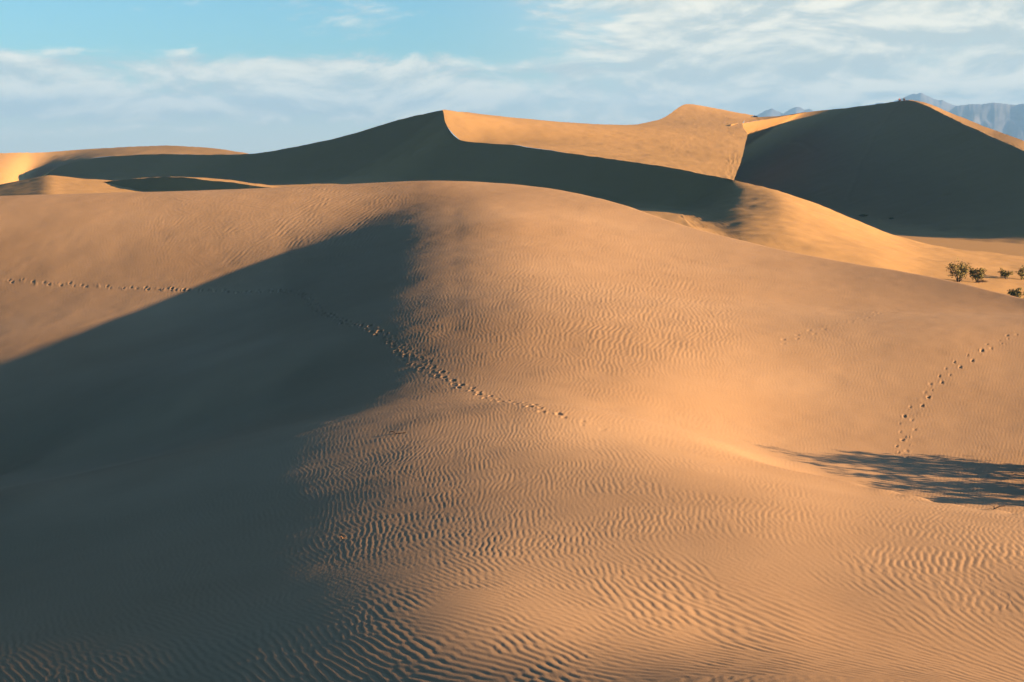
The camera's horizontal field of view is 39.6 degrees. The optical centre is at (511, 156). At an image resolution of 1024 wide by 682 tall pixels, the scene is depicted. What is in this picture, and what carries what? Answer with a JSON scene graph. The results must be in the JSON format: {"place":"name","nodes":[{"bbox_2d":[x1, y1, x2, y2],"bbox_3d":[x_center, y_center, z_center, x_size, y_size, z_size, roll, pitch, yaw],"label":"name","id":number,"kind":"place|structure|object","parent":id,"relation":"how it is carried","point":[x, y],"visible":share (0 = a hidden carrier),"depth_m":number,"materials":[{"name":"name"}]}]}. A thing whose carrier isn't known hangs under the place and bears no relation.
{"place":"outdoors","nodes":[
{"label":"outdoors","id":0,"kind":"place"},
{"bbox_2d":[0,175,276,195],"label":"dune","id":1,"kind":"structure","parent":0,"point":[47,184],"depth_m":149.70,"materials":[{"name":"beige sand"}]},
{"bbox_2d":[0,181,1023,681],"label":"dune","id":2,"kind":"structure","parent":0,"point":[630,445],"depth_m":33.54,"materials":[{"name":"beige sand"}]},
{"bbox_2d":[0,104,1023,297],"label":"dune","id":3,"kind":"structure","parent":0,"point":[687,158],"depth_m":220.18,"materials":[{"name":"beige sand"}]},
{"bbox_2d":[945,258,970,281],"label":"desert bush","id":4,"kind":"object","parent":3,"relation":"on","point":[960,271],"visible":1,"depth_m":96.38,"materials":[{"name":"green plant"}]},
{"bbox_2d":[967,265,987,282],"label":"desert bush","id":5,"kind":"object","parent":3,"relation":"on","point":[977,276],"visible":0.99,"depth_m":97.07,"materials":[{"name":"green plant"}]},
{"bbox_2d":[998,267,1013,278],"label":"desert bush","id":6,"kind":"object","parent":3,"relation":"on","point":[1003,273],"visible":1,"depth_m":102.26,"materials":[{"name":"green plant"}]},
{"bbox_2d":[1007,287,1023,298],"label":"desert bush","id":7,"kind":"object","parent":3,"relation":"on","point":[1016,293],"visible":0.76,"depth_m":87.65,"materials":[{"name":"green plant"}]},
{"bbox_2d":[1015,265,1023,279],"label":"desert bush","id":8,"kind":"object","parent":3,"relation":"on","point":[1020,273],"visible":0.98,"depth_m":102.83,"materials":[{"name":"green plant"}]},
{"bbox_2d":[0,0,1023,154],"label":"sky","id":9,"kind":"structure","parent":0,"point":[246,76],"materials":[{"name":"blue"}]},
{"bbox_2d":[731,100,1023,243],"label":"dune","id":10,"kind":"structure","parent":0,"point":[917,168],"depth_m":267.55,"materials":[{"name":"beige sand"}]},
{"bbox_2d":[948,103,1023,140],"bbox_3d":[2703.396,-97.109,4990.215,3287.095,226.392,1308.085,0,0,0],"label":"mountain range","id":11,"kind":"structure","parent":0,"point":[1007,119],"depth_m":4873.63,"materials":[{"name":"grey stone"}]}
]}

